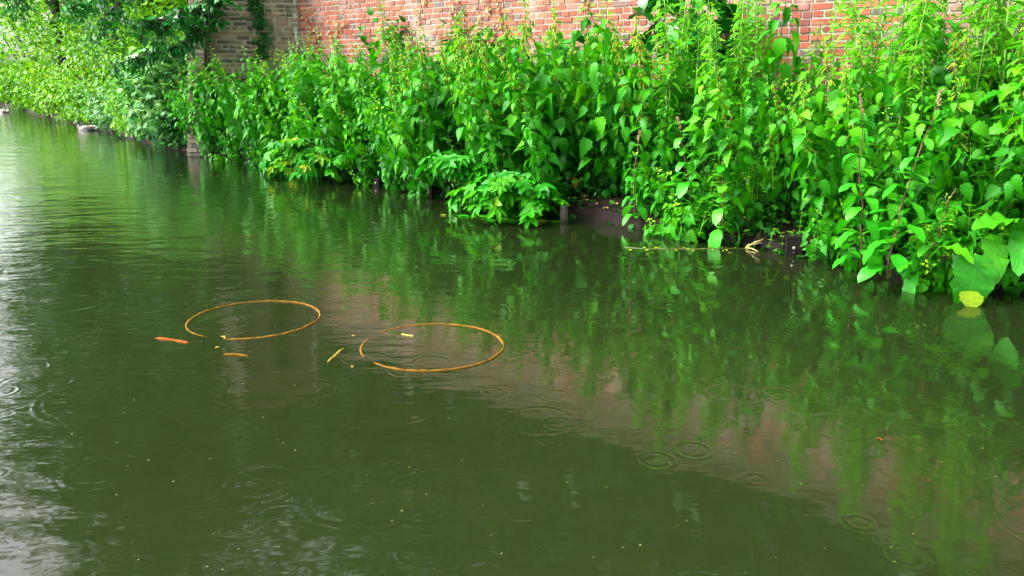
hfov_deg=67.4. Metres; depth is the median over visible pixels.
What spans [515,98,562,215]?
nettle
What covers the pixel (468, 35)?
bindweed bush
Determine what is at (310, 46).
nettle
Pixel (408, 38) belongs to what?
nettle
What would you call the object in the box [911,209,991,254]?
dock
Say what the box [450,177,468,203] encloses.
nettle
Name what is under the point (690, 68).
willowherb
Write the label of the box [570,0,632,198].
nettle
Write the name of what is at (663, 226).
nettle
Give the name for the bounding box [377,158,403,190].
nettle
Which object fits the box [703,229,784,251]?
timber plank
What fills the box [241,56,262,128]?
nettle
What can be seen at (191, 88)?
nettle
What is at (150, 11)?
shrub
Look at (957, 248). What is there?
dock
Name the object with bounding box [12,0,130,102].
shrub
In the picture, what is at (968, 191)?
nettle
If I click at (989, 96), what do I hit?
nettle
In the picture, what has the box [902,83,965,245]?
nettle
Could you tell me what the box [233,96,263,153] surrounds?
nettle
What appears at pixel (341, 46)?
nettle
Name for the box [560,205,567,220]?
timber post
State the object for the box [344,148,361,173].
nettle
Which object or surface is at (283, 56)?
nettle
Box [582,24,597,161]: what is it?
nettle
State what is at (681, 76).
nettle
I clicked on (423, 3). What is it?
dried vine
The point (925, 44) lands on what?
willowherb
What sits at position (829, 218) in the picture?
nettle
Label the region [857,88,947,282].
figwort
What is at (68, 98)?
shrub
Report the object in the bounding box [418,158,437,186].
nettle
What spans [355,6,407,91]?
bindweed bush
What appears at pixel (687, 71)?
nettle
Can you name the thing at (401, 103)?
nettle
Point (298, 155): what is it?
sycamore sapling
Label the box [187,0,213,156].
brick pier
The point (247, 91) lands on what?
nettle
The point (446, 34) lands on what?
nettle
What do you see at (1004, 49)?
willowherb
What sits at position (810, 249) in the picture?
nettle
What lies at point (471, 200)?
nettle
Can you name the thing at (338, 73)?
nettle
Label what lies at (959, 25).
willowherb
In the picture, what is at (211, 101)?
nettle
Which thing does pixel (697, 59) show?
willowherb
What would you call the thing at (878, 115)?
nettle
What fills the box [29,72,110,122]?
shrub
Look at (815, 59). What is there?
nettle
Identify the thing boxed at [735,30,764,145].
nettle
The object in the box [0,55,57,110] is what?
shrub
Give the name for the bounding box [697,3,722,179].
willowherb
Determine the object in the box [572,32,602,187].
nettle
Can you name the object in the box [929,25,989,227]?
nettle
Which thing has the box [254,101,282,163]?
nettle
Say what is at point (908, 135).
nettle
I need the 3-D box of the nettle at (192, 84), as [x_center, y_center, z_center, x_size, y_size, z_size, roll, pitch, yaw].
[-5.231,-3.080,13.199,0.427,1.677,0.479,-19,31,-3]
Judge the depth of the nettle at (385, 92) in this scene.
10.07 m
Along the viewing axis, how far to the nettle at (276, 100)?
11.21 m
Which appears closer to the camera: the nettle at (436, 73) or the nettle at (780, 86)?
the nettle at (780, 86)
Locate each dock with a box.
[897,243,973,274]
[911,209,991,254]
[943,227,1019,285]
[950,253,997,306]
[957,212,1023,275]
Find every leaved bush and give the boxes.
[541,31,589,118]
[615,0,758,175]
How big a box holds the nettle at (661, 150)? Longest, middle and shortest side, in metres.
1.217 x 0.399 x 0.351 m
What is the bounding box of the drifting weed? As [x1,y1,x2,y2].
[624,228,783,251]
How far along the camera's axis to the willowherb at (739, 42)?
7.20 m
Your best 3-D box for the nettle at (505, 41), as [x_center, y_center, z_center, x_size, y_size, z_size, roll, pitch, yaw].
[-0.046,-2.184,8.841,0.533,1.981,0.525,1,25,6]
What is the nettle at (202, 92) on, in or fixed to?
on the ground
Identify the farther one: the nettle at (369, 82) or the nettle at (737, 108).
the nettle at (369, 82)
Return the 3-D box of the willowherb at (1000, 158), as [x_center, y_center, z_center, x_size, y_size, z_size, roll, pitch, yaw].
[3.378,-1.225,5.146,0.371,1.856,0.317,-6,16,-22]
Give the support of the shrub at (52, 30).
on the ground
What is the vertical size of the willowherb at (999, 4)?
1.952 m
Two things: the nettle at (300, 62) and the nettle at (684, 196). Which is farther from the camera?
the nettle at (300, 62)
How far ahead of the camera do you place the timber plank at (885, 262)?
5.59 m
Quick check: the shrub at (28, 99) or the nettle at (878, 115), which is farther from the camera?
the shrub at (28, 99)
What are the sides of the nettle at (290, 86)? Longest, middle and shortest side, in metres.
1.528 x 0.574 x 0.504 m
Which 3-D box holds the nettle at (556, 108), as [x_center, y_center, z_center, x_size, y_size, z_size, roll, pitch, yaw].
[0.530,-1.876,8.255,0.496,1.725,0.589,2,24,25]
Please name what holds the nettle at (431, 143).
on the ground
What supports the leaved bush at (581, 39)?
on the ground
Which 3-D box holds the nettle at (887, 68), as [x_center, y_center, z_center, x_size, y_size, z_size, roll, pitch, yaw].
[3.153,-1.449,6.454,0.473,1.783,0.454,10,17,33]
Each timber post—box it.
[373,178,381,186]
[426,186,434,197]
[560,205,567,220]
[784,234,802,256]
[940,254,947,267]
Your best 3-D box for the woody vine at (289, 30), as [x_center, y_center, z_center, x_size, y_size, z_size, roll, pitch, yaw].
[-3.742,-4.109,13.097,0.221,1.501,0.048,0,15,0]
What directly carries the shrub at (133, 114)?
on the ground
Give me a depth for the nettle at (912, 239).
5.25 m
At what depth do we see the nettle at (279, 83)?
11.35 m
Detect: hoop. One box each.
[185,300,320,339]
[359,323,503,371]
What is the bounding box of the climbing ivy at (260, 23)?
[240,0,273,62]
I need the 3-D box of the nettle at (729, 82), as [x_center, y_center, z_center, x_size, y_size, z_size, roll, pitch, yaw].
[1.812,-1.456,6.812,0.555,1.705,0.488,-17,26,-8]
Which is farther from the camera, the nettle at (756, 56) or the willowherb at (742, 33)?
the nettle at (756, 56)
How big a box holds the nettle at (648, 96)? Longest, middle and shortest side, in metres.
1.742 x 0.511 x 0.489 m
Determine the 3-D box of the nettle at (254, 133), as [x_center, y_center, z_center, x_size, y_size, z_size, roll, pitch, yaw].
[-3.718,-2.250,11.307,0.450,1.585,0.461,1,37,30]
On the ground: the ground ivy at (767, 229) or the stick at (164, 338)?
the ground ivy at (767, 229)
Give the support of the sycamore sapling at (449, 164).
on the ground
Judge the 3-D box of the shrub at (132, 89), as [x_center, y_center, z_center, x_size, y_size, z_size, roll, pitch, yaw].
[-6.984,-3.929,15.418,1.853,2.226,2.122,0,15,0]
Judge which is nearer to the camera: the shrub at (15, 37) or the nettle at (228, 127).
the nettle at (228, 127)
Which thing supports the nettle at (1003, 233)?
on the ground
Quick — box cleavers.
[691,107,1023,276]
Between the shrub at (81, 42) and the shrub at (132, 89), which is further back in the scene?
the shrub at (81, 42)
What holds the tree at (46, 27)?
on the ground
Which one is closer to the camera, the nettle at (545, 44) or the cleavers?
the cleavers
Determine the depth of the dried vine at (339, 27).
12.48 m
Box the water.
[0,81,1023,575]
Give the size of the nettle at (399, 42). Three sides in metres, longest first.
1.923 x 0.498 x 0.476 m
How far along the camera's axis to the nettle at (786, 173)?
6.15 m
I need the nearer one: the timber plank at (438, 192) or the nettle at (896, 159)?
the nettle at (896, 159)
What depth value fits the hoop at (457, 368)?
3.75 m
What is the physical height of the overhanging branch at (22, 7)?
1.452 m
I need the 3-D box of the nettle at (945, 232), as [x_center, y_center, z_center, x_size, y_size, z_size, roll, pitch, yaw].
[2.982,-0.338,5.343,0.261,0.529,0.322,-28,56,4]
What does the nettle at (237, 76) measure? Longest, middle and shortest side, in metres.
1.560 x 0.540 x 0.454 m
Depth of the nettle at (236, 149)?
12.64 m
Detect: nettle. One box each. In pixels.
[161,84,188,141]
[167,79,194,138]
[175,80,187,106]
[177,69,189,104]
[184,52,240,148]
[184,91,226,158]
[185,75,198,113]
[188,64,215,117]
[188,103,219,157]
[192,69,227,151]
[197,61,234,138]
[201,95,232,151]
[205,46,235,130]
[207,75,258,163]
[209,154,223,160]
[214,74,253,156]
[216,58,266,149]
[217,133,239,158]
[220,95,245,155]
[221,134,243,154]
[224,152,245,162]
[226,77,271,159]
[228,132,244,153]
[229,59,246,104]
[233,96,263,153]
[234,86,277,166]
[239,46,280,132]
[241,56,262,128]
[243,64,266,128]
[248,147,262,167]
[254,67,276,105]
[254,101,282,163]
[255,49,285,135]
[255,70,296,136]
[256,57,287,138]
[258,65,295,138]
[266,50,279,87]
[270,49,301,134]
[272,57,295,132]
[276,108,319,175]
[277,49,289,97]
[282,42,298,132]
[282,54,319,136]
[285,64,323,141]
[285,87,330,178]
[287,91,310,141]
[288,35,321,112]
[288,42,332,147]
[297,35,325,124]
[297,47,324,123]
[300,102,352,181]
[304,47,341,149]
[307,32,317,71]
[311,28,331,125]
[312,162,324,177]
[314,86,349,169]
[317,42,333,112]
[321,62,353,151]
[323,49,343,108]
[324,66,364,163]
[326,36,365,168]
[328,27,349,114]
[332,37,367,156]
[334,52,360,150]
[335,146,355,173]
[341,111,378,183]
[344,41,378,174]
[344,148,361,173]
[350,170,375,186]
[352,43,377,151]
[353,68,380,158]
[353,82,385,174]
[355,53,378,144]
[355,152,375,174]
[361,84,404,179]
[363,46,392,119]
[364,147,381,174]
[368,0,406,157]
[368,80,401,173]
[369,108,410,191]
[371,97,435,197]
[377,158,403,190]
[382,31,415,125]
[382,42,418,164]
[384,82,423,193]
[386,59,424,180]
[388,22,416,168]
[395,48,422,157]
[397,56,416,158]
[398,63,460,194]
[400,39,423,137]
[403,35,416,128]
[404,23,447,152]
[407,178,425,196]
[409,41,427,138]
[410,34,447,156]
[414,136,434,178]
[416,26,458,154]
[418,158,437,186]
[425,49,453,150]
[426,171,453,189]
[435,38,469,177]
[437,27,449,96]
[440,26,473,149]
[440,33,464,148]
[440,50,457,139]
[442,19,466,154]
[445,5,470,59]
[446,55,500,179]
[447,12,476,152]
[447,54,482,154]
[447,139,467,185]
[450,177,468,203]
[454,49,498,162]
[457,78,528,175]
[459,35,502,161]
[460,28,494,122]
[468,179,480,202]
[469,38,514,158]
[471,19,522,169]
[471,34,476,66]
[478,109,506,176]
[480,28,507,170]
[480,54,526,171]
[484,7,517,156]
[490,38,503,83]
[497,55,557,183]
[498,23,568,183]
[500,152,527,173]
[506,0,549,131]
[506,23,542,172]
[510,31,535,163]
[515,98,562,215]
[524,50,560,181]
[532,0,584,197]
[532,34,545,66]
[535,31,551,63]
[536,39,564,176]
[540,24,576,183]
[540,32,581,183]
[541,172,567,206]
[543,6,568,84]
[558,0,600,179]
[559,35,587,166]
[559,42,597,193]
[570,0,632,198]
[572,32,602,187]
[580,21,634,192]
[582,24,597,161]
[587,2,634,187]
[592,51,638,195]
[597,10,626,177]
[602,32,644,200]
[613,26,652,182]
[617,29,664,204]
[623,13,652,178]
[624,152,663,217]
[637,67,665,184]
[639,51,656,147]
[641,37,689,200]
[643,167,682,220]
[643,218,661,236]
[648,90,684,202]
[649,44,692,179]
[654,193,689,238]
[657,19,703,194]
[660,23,703,166]
[661,171,700,220]
[665,198,705,242]
[682,49,729,202]
[683,34,718,183]
[690,24,744,206]
[691,172,726,228]
[703,58,767,231]
[711,25,755,185]
[724,16,752,188]
[726,72,755,194]
[726,176,754,225]
[731,56,778,218]
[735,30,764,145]
[738,0,811,208]
[751,33,780,191]
[756,74,793,218]
[761,125,790,224]
[764,59,797,210]
[769,81,809,227]
[779,64,818,205]
[780,78,845,240]
[783,19,830,210]
[786,43,831,220]
[787,54,813,183]
[791,81,836,238]
[795,31,869,233]
[800,207,840,265]
[810,196,857,243]
[816,76,855,210]
[820,60,884,248]
[827,224,867,271]
[829,36,878,215]
[835,20,870,198]
[842,34,891,215]
[859,3,917,211]
[862,175,911,247]
[863,23,928,234]
[864,107,921,260]
[870,32,900,160]
[891,0,972,218]
[895,0,948,181]
[895,63,940,230]
[898,224,942,274]
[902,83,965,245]
[914,219,965,259]
[915,225,953,284]
[916,259,952,294]
[917,29,972,217]
[928,58,996,252]
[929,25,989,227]
[931,193,970,251]
[942,250,992,293]
[948,0,1005,171]
[949,0,1021,213]
[964,68,996,221]
[966,75,1023,241]
[973,21,1023,229]
[973,227,1010,268]
[974,98,1023,233]
[976,0,1023,171]
[978,65,1022,220]
[981,27,1013,159]
[984,36,1023,220]
[989,224,1022,280]
[998,234,1023,294]
[1006,64,1023,218]
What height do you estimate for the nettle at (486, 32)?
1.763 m
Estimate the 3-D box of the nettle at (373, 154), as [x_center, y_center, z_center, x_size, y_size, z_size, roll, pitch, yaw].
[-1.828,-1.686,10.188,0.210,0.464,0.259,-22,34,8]
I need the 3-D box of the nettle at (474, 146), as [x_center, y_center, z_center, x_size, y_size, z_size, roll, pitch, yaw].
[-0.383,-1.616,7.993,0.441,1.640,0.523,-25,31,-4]
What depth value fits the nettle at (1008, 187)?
4.89 m
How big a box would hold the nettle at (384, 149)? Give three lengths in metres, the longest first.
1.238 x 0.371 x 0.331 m
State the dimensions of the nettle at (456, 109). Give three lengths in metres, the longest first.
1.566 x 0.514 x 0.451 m
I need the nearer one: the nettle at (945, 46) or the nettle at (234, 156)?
the nettle at (945, 46)
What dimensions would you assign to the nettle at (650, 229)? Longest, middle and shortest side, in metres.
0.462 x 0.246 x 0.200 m
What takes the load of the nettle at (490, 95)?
on the ground
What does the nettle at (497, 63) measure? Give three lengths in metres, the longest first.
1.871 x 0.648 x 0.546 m
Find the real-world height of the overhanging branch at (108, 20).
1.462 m
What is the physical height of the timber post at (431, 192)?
0.631 m
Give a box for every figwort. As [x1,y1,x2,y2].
[622,130,646,225]
[663,117,713,241]
[695,111,743,247]
[832,93,884,274]
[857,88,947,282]
[902,188,963,293]
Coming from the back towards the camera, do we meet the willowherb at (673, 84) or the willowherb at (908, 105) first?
the willowherb at (673, 84)
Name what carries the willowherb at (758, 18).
on the ground
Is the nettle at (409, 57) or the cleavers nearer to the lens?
the cleavers
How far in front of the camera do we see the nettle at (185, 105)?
13.38 m
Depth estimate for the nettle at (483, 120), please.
7.72 m
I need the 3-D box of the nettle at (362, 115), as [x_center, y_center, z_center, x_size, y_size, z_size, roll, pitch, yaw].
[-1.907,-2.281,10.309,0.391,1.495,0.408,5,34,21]
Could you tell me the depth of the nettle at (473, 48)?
8.79 m
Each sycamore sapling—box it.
[259,161,288,177]
[260,137,340,181]
[310,146,352,169]
[415,150,498,181]
[444,170,569,227]
[501,197,550,217]
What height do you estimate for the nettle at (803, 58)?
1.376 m
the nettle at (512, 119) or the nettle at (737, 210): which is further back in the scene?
the nettle at (512, 119)
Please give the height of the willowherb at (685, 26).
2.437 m
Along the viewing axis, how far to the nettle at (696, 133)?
6.66 m
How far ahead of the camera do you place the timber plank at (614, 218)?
7.24 m
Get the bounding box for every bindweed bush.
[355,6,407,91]
[430,11,490,147]
[470,25,509,110]
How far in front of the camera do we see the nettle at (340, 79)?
10.61 m
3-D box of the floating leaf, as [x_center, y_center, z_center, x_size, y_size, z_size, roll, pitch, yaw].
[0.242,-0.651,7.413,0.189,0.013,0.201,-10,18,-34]
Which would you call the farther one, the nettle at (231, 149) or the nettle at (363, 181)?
the nettle at (231, 149)
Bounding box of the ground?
[0,84,1022,281]
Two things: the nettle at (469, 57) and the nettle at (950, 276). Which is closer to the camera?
the nettle at (950, 276)
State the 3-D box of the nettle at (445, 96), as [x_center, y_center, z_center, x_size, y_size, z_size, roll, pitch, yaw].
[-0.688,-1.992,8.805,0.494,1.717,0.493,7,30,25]
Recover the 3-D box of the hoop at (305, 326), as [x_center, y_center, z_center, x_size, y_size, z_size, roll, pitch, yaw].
[-1.453,0.189,4.337,0.746,0.052,0.745,0,15,0]
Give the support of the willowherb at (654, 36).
on the ground
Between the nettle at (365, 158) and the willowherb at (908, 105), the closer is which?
the willowherb at (908, 105)
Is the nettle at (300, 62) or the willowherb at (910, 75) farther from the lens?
the nettle at (300, 62)
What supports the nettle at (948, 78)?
on the ground
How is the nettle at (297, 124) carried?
on the ground
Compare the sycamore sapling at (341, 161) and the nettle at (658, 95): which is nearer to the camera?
the nettle at (658, 95)
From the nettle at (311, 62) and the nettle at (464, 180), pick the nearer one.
the nettle at (464, 180)
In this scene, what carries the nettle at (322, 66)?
on the ground
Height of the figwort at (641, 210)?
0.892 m
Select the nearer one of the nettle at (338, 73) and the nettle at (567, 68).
the nettle at (567, 68)
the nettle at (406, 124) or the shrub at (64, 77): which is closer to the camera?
the nettle at (406, 124)
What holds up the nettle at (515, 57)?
on the ground
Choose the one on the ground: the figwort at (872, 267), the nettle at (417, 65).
the nettle at (417, 65)
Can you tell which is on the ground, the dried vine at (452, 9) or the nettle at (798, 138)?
the nettle at (798, 138)
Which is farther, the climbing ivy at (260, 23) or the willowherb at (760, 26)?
the climbing ivy at (260, 23)
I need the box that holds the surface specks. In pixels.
[22,177,1017,569]
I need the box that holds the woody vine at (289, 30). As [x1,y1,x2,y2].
[283,0,298,58]
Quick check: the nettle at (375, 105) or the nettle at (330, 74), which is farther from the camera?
the nettle at (330, 74)
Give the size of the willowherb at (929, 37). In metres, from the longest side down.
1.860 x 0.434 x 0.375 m
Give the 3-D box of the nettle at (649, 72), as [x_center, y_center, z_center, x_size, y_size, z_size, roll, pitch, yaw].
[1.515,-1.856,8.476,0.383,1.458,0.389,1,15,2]
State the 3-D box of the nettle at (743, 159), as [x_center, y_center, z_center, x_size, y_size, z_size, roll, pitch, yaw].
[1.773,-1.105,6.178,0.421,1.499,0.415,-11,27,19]
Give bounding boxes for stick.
[155,337,188,343]
[327,348,343,361]
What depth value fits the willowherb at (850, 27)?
6.59 m
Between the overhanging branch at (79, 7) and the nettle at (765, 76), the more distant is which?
the overhanging branch at (79, 7)
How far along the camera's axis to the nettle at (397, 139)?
8.62 m
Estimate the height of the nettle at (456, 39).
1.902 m
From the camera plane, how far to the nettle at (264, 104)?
11.49 m
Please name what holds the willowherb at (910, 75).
on the ground
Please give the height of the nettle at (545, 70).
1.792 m
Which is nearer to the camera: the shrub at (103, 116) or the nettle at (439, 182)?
the nettle at (439, 182)
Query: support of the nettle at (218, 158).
on the ground
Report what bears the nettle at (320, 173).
on the ground
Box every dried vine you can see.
[301,5,321,58]
[323,16,348,65]
[414,0,425,26]
[448,0,458,37]
[474,0,490,56]
[485,0,500,47]
[579,0,590,9]
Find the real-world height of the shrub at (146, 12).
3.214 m
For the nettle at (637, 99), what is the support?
on the ground
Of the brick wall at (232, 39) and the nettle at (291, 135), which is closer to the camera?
the nettle at (291, 135)
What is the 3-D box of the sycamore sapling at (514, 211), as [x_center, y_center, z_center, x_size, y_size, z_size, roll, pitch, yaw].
[0.131,-0.827,7.655,0.524,0.300,0.579,0,15,0]
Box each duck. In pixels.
[0,107,8,112]
[74,121,97,130]
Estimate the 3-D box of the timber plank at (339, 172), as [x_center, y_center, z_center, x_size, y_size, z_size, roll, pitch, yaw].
[-2.845,-1.511,11.069,2.868,0.446,0.054,15,21,42]
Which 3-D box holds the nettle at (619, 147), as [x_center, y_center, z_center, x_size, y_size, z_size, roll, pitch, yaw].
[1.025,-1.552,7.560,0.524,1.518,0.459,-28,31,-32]
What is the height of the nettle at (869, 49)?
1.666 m
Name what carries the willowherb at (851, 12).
on the ground
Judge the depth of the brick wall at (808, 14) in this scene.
9.90 m
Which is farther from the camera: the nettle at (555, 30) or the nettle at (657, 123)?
the nettle at (555, 30)
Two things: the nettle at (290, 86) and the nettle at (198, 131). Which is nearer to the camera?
the nettle at (290, 86)
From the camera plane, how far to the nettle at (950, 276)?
4.98 m
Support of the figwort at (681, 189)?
on the ground
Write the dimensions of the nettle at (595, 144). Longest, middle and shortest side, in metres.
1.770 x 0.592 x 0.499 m
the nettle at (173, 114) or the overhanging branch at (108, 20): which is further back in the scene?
the nettle at (173, 114)
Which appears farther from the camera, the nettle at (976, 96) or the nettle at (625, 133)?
the nettle at (625, 133)
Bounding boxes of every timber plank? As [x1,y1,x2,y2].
[296,168,372,183]
[389,183,479,200]
[595,209,684,231]
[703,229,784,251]
[825,249,919,271]
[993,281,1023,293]
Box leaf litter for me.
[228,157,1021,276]
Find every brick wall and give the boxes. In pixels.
[209,0,300,155]
[298,0,1023,197]
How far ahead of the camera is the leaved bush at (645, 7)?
8.06 m
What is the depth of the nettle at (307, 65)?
11.20 m
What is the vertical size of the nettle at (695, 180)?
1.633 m
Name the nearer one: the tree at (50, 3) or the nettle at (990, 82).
the nettle at (990, 82)
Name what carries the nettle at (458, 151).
on the ground
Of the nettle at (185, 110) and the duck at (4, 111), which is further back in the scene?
the duck at (4, 111)
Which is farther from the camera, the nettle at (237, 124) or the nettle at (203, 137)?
the nettle at (203, 137)
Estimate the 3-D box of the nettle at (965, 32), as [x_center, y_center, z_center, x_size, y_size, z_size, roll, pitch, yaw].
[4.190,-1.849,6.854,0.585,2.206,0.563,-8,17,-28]
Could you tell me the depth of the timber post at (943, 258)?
5.33 m
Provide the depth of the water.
3.32 m
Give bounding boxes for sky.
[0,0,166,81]
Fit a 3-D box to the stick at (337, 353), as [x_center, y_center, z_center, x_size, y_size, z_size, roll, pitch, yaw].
[-0.864,0.328,3.766,0.016,0.012,0.201,3,15,9]
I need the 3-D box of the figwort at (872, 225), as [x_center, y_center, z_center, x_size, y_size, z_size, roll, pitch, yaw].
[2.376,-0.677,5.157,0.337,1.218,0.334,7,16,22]
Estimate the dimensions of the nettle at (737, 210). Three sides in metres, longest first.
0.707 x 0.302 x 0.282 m
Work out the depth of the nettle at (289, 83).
10.87 m
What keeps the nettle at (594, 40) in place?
on the ground
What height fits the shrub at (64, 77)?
3.525 m
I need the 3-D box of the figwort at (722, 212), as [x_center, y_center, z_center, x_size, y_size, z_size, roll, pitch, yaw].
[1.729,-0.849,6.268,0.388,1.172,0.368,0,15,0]
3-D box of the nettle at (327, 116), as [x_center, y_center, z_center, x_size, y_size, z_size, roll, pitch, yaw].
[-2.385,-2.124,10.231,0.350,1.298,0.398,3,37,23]
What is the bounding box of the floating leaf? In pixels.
[536,219,547,222]
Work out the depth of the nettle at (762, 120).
6.29 m
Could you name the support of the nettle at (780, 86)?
on the ground
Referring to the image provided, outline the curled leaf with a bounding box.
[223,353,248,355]
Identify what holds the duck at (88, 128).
on the water
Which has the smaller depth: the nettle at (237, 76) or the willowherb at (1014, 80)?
the willowherb at (1014, 80)
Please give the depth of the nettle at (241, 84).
11.94 m
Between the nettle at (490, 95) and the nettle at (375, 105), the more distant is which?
the nettle at (375, 105)
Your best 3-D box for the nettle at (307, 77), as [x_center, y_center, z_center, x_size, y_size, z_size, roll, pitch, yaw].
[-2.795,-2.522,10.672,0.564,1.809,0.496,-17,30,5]
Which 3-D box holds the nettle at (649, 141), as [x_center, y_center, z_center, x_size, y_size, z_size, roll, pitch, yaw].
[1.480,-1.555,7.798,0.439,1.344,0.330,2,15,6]
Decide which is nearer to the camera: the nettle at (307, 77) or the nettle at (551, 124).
the nettle at (551, 124)
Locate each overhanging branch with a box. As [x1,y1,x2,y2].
[0,0,36,29]
[56,0,121,26]
[85,0,149,45]
[108,1,229,79]
[112,0,241,69]
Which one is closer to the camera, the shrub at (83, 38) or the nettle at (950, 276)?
the nettle at (950, 276)
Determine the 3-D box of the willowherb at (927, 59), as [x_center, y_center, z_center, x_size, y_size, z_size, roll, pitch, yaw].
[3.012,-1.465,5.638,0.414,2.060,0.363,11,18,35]
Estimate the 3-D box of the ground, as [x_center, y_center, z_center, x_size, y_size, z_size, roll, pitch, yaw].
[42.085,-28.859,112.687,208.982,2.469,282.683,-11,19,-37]
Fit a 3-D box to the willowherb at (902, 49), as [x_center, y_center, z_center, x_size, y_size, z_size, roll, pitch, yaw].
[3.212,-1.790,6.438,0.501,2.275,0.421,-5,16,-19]
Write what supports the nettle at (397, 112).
on the ground
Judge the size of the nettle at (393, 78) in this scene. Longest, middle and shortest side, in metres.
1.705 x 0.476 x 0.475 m
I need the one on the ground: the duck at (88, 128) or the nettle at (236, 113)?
the nettle at (236, 113)
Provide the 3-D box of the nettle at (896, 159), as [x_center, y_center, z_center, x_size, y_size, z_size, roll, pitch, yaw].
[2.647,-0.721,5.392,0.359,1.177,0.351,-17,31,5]
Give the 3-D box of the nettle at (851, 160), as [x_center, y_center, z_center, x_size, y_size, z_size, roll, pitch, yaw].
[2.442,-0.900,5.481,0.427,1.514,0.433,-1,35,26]
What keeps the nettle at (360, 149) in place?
on the ground
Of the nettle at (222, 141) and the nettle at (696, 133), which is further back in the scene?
the nettle at (222, 141)
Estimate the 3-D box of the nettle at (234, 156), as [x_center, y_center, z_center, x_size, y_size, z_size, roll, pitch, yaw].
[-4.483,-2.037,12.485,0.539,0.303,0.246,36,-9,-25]
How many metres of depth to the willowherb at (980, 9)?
5.87 m
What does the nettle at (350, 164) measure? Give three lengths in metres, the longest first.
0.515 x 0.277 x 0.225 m
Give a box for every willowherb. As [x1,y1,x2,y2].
[645,0,670,149]
[650,0,690,180]
[655,0,699,160]
[674,11,701,172]
[679,5,709,190]
[689,0,721,186]
[695,0,732,185]
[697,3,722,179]
[723,0,756,179]
[726,0,755,178]
[735,0,769,169]
[741,0,765,147]
[744,0,780,166]
[818,0,845,194]
[829,0,879,206]
[833,0,879,156]
[856,0,886,146]
[859,0,897,126]
[863,0,919,206]
[864,0,943,209]
[870,0,930,187]
[872,0,934,187]
[895,0,943,217]
[901,0,952,205]
[902,0,938,156]
[936,0,1001,204]
[944,0,1004,198]
[945,1,973,179]
[961,13,987,164]
[966,0,1023,209]
[973,1,1012,177]
[974,15,1023,240]
[978,7,1023,214]
[982,0,1023,164]
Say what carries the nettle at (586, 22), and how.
on the ground
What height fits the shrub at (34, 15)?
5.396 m
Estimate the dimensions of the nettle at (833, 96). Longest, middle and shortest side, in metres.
1.626 x 0.578 x 0.507 m
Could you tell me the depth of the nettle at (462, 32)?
10.72 m
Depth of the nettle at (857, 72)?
5.82 m
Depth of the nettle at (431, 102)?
8.53 m
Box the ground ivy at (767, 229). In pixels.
[213,148,1021,293]
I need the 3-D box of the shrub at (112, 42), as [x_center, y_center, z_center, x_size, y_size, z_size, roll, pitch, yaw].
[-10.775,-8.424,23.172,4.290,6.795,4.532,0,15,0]
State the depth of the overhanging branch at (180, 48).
12.03 m
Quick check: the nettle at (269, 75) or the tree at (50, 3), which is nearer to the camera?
the nettle at (269, 75)
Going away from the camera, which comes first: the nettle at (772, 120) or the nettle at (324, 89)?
the nettle at (772, 120)
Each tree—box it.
[0,0,150,77]
[1,0,76,86]
[69,0,187,66]
[96,0,184,73]
[108,0,128,106]
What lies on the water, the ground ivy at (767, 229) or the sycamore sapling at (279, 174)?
the sycamore sapling at (279, 174)
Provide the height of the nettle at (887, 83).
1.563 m
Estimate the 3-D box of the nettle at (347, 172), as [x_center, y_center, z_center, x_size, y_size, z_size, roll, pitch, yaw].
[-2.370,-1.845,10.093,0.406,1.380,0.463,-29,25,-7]
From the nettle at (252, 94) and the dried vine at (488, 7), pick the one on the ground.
the nettle at (252, 94)
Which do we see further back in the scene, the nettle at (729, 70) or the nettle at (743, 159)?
the nettle at (729, 70)
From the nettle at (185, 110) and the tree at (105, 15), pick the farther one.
the tree at (105, 15)
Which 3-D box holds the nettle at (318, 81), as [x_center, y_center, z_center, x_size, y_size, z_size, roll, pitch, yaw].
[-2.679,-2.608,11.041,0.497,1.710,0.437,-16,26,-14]
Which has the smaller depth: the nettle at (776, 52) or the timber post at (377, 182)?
the nettle at (776, 52)
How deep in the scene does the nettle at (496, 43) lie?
9.37 m
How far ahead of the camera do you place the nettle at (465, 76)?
7.99 m
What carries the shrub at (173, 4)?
on the ground
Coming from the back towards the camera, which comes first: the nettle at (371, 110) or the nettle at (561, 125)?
the nettle at (371, 110)
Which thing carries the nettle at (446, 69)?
on the ground
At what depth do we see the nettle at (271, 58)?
12.64 m
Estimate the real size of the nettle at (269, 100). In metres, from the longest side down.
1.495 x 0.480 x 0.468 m
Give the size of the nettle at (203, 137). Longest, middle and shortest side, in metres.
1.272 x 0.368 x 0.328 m
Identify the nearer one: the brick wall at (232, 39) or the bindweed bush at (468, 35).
the bindweed bush at (468, 35)
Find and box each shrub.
[0,0,96,90]
[0,0,113,97]
[0,3,103,93]
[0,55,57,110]
[0,60,41,102]
[3,1,151,77]
[11,65,86,115]
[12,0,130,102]
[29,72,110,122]
[34,7,148,118]
[43,0,150,79]
[56,76,118,125]
[63,7,177,129]
[76,0,186,93]
[78,0,181,71]
[83,77,126,130]
[87,0,185,137]
[99,0,189,91]
[105,96,144,137]
[109,36,189,146]
[128,95,180,140]
[141,0,187,87]
[147,102,188,149]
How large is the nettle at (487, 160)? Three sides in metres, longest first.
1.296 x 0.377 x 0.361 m
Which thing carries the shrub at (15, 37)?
on the ground
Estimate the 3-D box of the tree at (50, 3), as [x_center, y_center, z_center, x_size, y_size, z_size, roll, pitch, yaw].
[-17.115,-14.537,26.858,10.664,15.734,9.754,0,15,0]

